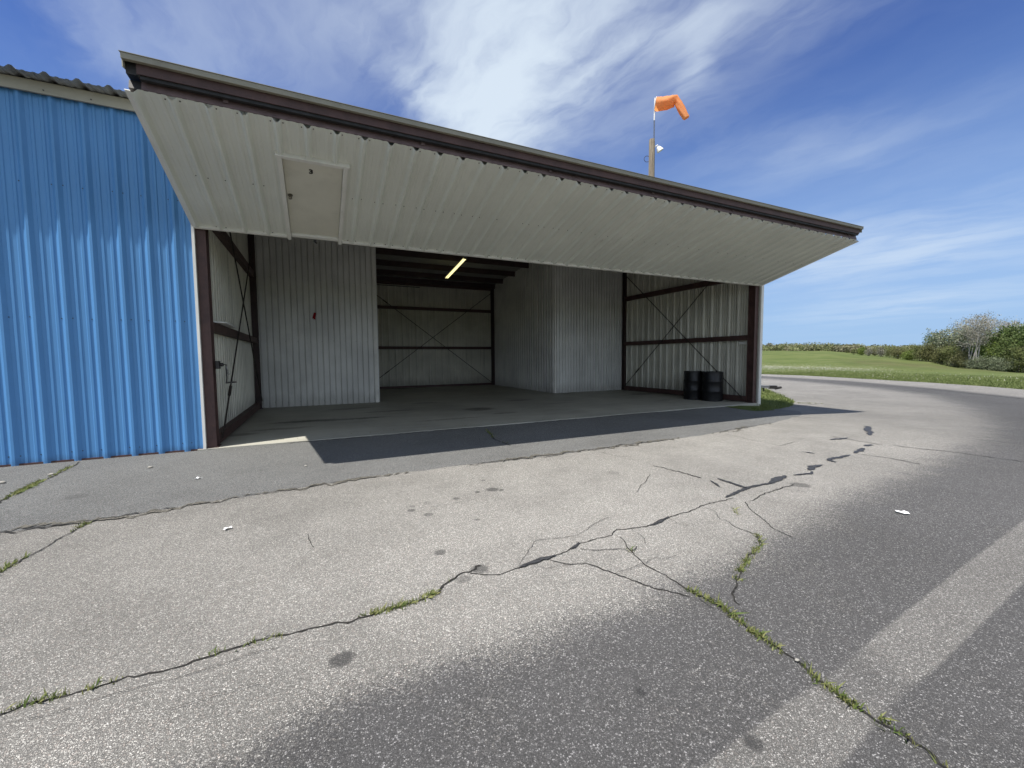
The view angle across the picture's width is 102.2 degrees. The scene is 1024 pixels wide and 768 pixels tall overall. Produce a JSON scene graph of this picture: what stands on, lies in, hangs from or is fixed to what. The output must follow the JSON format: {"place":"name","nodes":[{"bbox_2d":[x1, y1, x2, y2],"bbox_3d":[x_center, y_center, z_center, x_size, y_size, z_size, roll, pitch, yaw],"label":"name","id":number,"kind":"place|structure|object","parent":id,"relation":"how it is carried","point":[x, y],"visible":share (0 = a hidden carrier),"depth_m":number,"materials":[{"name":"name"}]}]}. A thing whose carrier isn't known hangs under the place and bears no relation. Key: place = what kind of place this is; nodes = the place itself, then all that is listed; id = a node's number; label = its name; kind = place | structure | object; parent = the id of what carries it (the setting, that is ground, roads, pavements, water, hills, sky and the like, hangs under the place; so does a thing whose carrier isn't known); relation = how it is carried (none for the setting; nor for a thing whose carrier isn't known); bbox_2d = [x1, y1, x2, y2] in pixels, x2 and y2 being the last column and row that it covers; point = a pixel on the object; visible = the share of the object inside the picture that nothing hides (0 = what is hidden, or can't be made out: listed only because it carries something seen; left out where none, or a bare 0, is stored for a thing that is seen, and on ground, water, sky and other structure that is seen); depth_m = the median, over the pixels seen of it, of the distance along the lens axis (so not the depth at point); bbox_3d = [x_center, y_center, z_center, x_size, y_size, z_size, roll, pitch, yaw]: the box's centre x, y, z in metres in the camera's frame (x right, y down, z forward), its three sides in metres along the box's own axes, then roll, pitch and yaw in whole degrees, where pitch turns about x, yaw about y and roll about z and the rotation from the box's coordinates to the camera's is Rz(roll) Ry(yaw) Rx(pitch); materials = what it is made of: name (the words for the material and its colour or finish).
{"place":"outdoors","nodes":[
{"label":"outdoors","id":0,"kind":"place"},
{"bbox_2d":[0,407,802,532],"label":"pavement strip","id":1,"kind":"object","parent":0,"point":[95,488],"visible":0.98,"depth_m":5.31,"materials":[{"name":"concrete"}]},
{"bbox_2d":[197,385,757,450],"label":"floor","id":2,"kind":"structure","parent":0,"point":[404,410],"depth_m":10.14,"materials":[{"name":"concrete"}]},
{"bbox_2d":[683,371,701,399],"bbox_3d":[5.523,0.033,12.556,0.574,0.850,0.574,3,5,42],"label":"oil drum","id":3,"kind":"object","parent":2,"relation":"on","point":[692,380],"visible":0.81,"depth_m":12.32,"materials":[{"name":"black paint"}]},
{"bbox_2d":[701,371,722,401],"bbox_3d":[5.855,0.061,12.066,0.574,0.850,0.574,2,4,34],"label":"oil drum","id":4,"kind":"object","parent":2,"relation":"on","point":[712,386],"visible":1,"depth_m":11.84,"materials":[{"name":"black paint"}]},
{"bbox_2d":[0,374,1023,767],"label":"apron","id":5,"kind":"object","parent":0,"point":[554,622],"visible":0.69,"depth_m":2.17,"materials":[{"name":"grey asphalt"}]},
{"bbox_2d":[0,402,821,572],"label":"joint weeds","id":6,"kind":"object","parent":5,"relation":"on","point":[26,487],"visible":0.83,"depth_m":4.15,"materials":[{"name":"green plant"}]},
{"bbox_2d":[0,50,863,466],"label":"hangar","id":7,"kind":"structure","parent":5,"relation":"on","point":[158,218],"depth_m":6.04,"materials":[{"name":"blue paint"}]},
{"bbox_2d":[213,321,235,327],"bbox_3d":[-4.809,-0.993,6.883,0.215,0.018,1.260,-2,4,-25],"label":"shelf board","id":8,"kind":"object","parent":7,"relation":"on","point":[226,324],"visible":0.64,"depth_m":6.79,"materials":[{"name":"grey metal"}]},
{"bbox_2d":[445,256,466,278],"bbox_3d":[-2.110,-4.446,15.328,0.120,0.653,2.370,-2,4,-25],"label":"ceiling light","id":9,"kind":"object","parent":7,"relation":"hanging from","point":[452,271],"visible":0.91,"depth_m":15.27,"materials":[{"name":"beige plastic"}]},
{"bbox_2d":[118,50,863,285],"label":"bifold door","id":10,"kind":"structure","parent":7,"relation":"in","point":[226,146],"depth_m":5.88,"materials":[{"name":"white paint"}]},
{"bbox_2d":[644,95,688,176],"bbox_3d":[6.805,-6.181,18.403,1.846,12.882,0.575,1,4,23],"label":"windsock","id":11,"kind":"object","parent":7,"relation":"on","point":[663,103],"visible":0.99,"depth_m":17.98,"materials":[{"name":"orange fabric"}]},
{"bbox_2d":[1,506,947,767],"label":"weeds","id":12,"kind":"object","parent":5,"relation":"on","point":[433,592],"visible":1,"depth_m":1.94,"materials":[{"name":"green plant"}]},
{"bbox_2d":[726,388,794,410],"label":"grass verge","id":13,"kind":"object","parent":5,"relation":"on","point":[743,407],"depth_m":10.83,"materials":[{"name":"green plant"}]},
{"bbox_2d":[761,385,781,391],"bbox_3d":[8.094,0.102,16.978,5.345,0.520,2.240,0,4,13],"label":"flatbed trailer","id":14,"kind":"object","parent":5,"relation":"on","point":[775,387],"visible":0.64,"depth_m":16.40,"materials":[{"name":"metal"}]},
{"bbox_2d":[0,0,1023,346],"label":"sky","id":15,"kind":"structure","parent":0,"point":[902,121],"materials":[{"name":"blue"}]},
{"bbox_2d":[762,351,1023,389],"bbox_3d":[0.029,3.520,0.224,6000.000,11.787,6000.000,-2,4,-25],"label":"ground","id":16,"kind":"structure","parent":0,"point":[812,359],"depth_m":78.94,"materials":[{"name":"green plant"}]},
{"bbox_2d":[762,341,916,354],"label":"wood","id":17,"kind":"object","parent":16,"relation":"on","point":[834,347],"visible":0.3,"depth_m":203.98,"materials":[{"name":"green plant"}]},
{"bbox_2d":[856,346,865,354],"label":"bush","id":18,"kind":"object","parent":16,"relation":"on","point":[861,351],"visible":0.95,"depth_m":138.21,"materials":[{"name":"green plant"}]},
{"bbox_2d":[865,346,874,355],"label":"budding tree","id":19,"kind":"object","parent":16,"relation":"on","point":[868,352],"visible":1,"depth_m":129.59,"materials":[{"name":"grey plant"}]},
{"bbox_2d":[875,345,886,356],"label":"budding tree","id":20,"kind":"object","parent":16,"relation":"on","point":[880,353],"visible":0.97,"depth_m":124.27,"materials":[{"name":"grey plant"}]},
{"bbox_2d":[883,347,895,357],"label":"leafy tree","id":21,"kind":"object","parent":16,"relation":"on","point":[887,352],"visible":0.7,"depth_m":120.61,"materials":[{"name":"green plant"}]},
{"bbox_2d":[763,364,1017,380],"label":"dandelion heads","id":22,"kind":"object","parent":16,"relation":"on","point":[834,367],"visible":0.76,"depth_m":56.28,"materials":[{"name":"plant"}]},
{"bbox_2d":[889,347,907,358],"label":"budding tree","id":23,"kind":"object","parent":16,"relation":"on","point":[897,355],"visible":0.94,"depth_m":117.17,"materials":[{"name":"green plant"}]},
{"bbox_2d":[899,349,915,359],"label":"bush","id":24,"kind":"object","parent":16,"relation":"on","point":[905,356],"visible":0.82,"depth_m":112.50,"materials":[{"name":"green plant"}]},
{"bbox_2d":[904,345,920,359],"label":"budding tree","id":25,"kind":"object","parent":16,"relation":"on","point":[908,349],"visible":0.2,"depth_m":116.05,"materials":[{"name":"green plant"}]},
{"bbox_2d":[906,344,926,360],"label":"leafy tree","id":26,"kind":"object","parent":16,"relation":"on","point":[916,347],"visible":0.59,"depth_m":108.65,"materials":[{"name":"green plant"}]},
{"bbox_2d":[914,341,938,361],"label":"budding tree","id":27,"kind":"object","parent":16,"relation":"on","point":[924,353],"visible":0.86,"depth_m":105.90,"materials":[{"name":"green plant"}]},
{"bbox_2d":[921,332,945,359],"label":"leafy tree","id":28,"kind":"object","parent":16,"relation":"on","point":[929,341],"visible":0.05,"depth_m":112.57,"materials":[{"name":"green plant"}]},
{"bbox_2d":[917,328,955,352],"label":"silvery tree","id":29,"kind":"object","parent":16,"relation":"on","point":[935,334],"visible":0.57,"depth_m":105.45,"materials":[{"name":"green plant"}]},
{"bbox_2d":[927,345,949,363],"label":"budding tree","id":30,"kind":"object","parent":16,"relation":"on","point":[936,358],"visible":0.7,"depth_m":100.42,"materials":[{"name":"green plant"}]},
{"bbox_2d":[934,344,967,365],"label":"leafy tree","id":31,"kind":"object","parent":16,"relation":"on","point":[948,350],"visible":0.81,"depth_m":98.30,"materials":[{"name":"green plant"}]},
{"bbox_2d":[937,332,967,359],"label":"leafy tree","id":32,"kind":"object","parent":16,"relation":"on","point":[954,334],"visible":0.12,"depth_m":102.16,"materials":[{"name":"green plant"}]},
{"bbox_2d":[927,326,979,365],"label":"silvery tree","id":33,"kind":"object","parent":16,"relation":"on","point":[939,341],"visible":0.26,"depth_m":102.75,"materials":[{"name":"grey plant"}]},
{"bbox_2d":[943,350,971,367],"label":"budding tree","id":34,"kind":"object","parent":16,"relation":"on","point":[953,360],"visible":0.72,"depth_m":94.73,"materials":[{"name":"green plant"}]},
{"bbox_2d":[956,355,971,367],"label":"budding tree","id":35,"kind":"object","parent":16,"relation":"on","point":[963,360],"visible":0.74,"depth_m":92.40,"materials":[{"name":"green plant"}]},
{"bbox_2d":[943,321,990,356],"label":"silvery tree","id":36,"kind":"object","parent":16,"relation":"on","point":[958,343],"visible":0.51,"depth_m":98.57,"materials":[{"name":"grey plant"}]},
{"bbox_2d":[958,356,984,368],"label":"shrub","id":37,"kind":"object","parent":16,"relation":"on","point":[972,361],"visible":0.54,"depth_m":88.86,"materials":[{"name":"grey plant"}]},
{"bbox_2d":[954,332,990,358],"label":"leafy tree","id":38,"kind":"object","parent":16,"relation":"on","point":[969,345],"visible":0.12,"depth_m":98.28,"materials":[{"name":"green plant"}]},
{"bbox_2d":[947,314,997,367],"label":"bare tree","id":39,"kind":"object","parent":16,"relation":"on","point":[968,347],"visible":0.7,"depth_m":91.43,"materials":[{"name":"grey plant"}]},
{"bbox_2d":[950,309,1004,368],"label":"bare tree","id":40,"kind":"object","parent":16,"relation":"on","point":[982,325],"visible":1,"depth_m":88.36,"materials":[{"name":"grey plant"}]},
{"bbox_2d":[965,343,991,358],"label":"leafy tree","id":41,"kind":"object","parent":16,"relation":"on","point":[977,351],"visible":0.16,"depth_m":95.17,"materials":[{"name":"green plant"}]},
{"bbox_2d":[964,354,1000,369],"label":"shrub","id":42,"kind":"object","parent":16,"relation":"on","point":[981,363],"visible":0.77,"depth_m":86.54,"materials":[{"name":"green plant"}]},
{"bbox_2d":[977,341,1005,360],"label":"bush","id":43,"kind":"object","parent":16,"relation":"on","point":[984,355],"visible":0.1,"depth_m":89.88,"materials":[{"name":"green plant"}]},
{"bbox_2d":[971,329,1012,370],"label":"leafy tree","id":44,"kind":"object","parent":16,"relation":"on","point":[991,340],"visible":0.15,"depth_m":92.97,"materials":[{"name":"green plant"}]},
{"bbox_2d":[973,316,1012,343],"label":"bare tree","id":45,"kind":"object","parent":16,"relation":"on","point":[993,321],"visible":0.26,"depth_m":94.99,"materials":[{"name":"grey plant"}]},
{"bbox_2d":[978,351,1011,370],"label":"shrub","id":46,"kind":"object","parent":16,"relation":"on","point":[992,359],"visible":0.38,"depth_m":85.21,"materials":[{"name":"green plant"}]},
{"bbox_2d":[981,326,1021,371],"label":"leafy tree","id":47,"kind":"object","parent":16,"relation":"on","point":[993,331],"visible":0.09,"depth_m":91.64,"materials":[{"name":"green plant"}]},
{"bbox_2d":[982,349,1021,371],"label":"bush","id":48,"kind":"object","parent":16,"relation":"on","point":[996,354],"visible":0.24,"depth_m":86.36,"materials":[{"name":"green plant"}]},
{"bbox_2d":[984,356,1020,371],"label":"shrub","id":49,"kind":"object","parent":16,"relation":"on","point":[1002,367],"visible":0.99,"depth_m":82.76,"materials":[{"name":"green plant"}]},
{"bbox_2d":[982,334,1023,371],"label":"leafy tree","id":50,"kind":"object","parent":16,"relation":"on","point":[1002,342],"visible":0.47,"depth_m":86.23,"materials":[{"name":"green plant"}]},
{"bbox_2d":[986,322,1023,371],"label":"leafy tree","id":51,"kind":"object","parent":16,"relation":"on","point":[1009,331],"visible":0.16,"depth_m":89.64,"materials":[{"name":"green plant"}]},
{"bbox_2d":[992,324,1023,367],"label":"leafy tree","id":52,"kind":"object","parent":16,"relation":"on","point":[1021,342],"visible":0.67,"depth_m":83.19,"materials":[{"name":"green plant"}]},
{"bbox_2d":[994,316,1023,371],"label":"bare tree","id":53,"kind":"object","parent":16,"relation":"on","point":[1010,323],"visible":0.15,"depth_m":92.60,"materials":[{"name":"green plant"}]},
{"bbox_2d":[1004,326,1023,371],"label":"leafy tree","id":54,"kind":"object","parent":16,"relation":"on","point":[1020,328],"visible":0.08,"depth_m":86.13,"materials":[{"name":"green plant"}]},
{"bbox_2d":[1005,343,1023,372],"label":"leafy tree","id":55,"kind":"object","parent":16,"relation":"on","point":[1018,360],"visible":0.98,"depth_m":81.19,"materials":[{"name":"green plant"}]}
]}

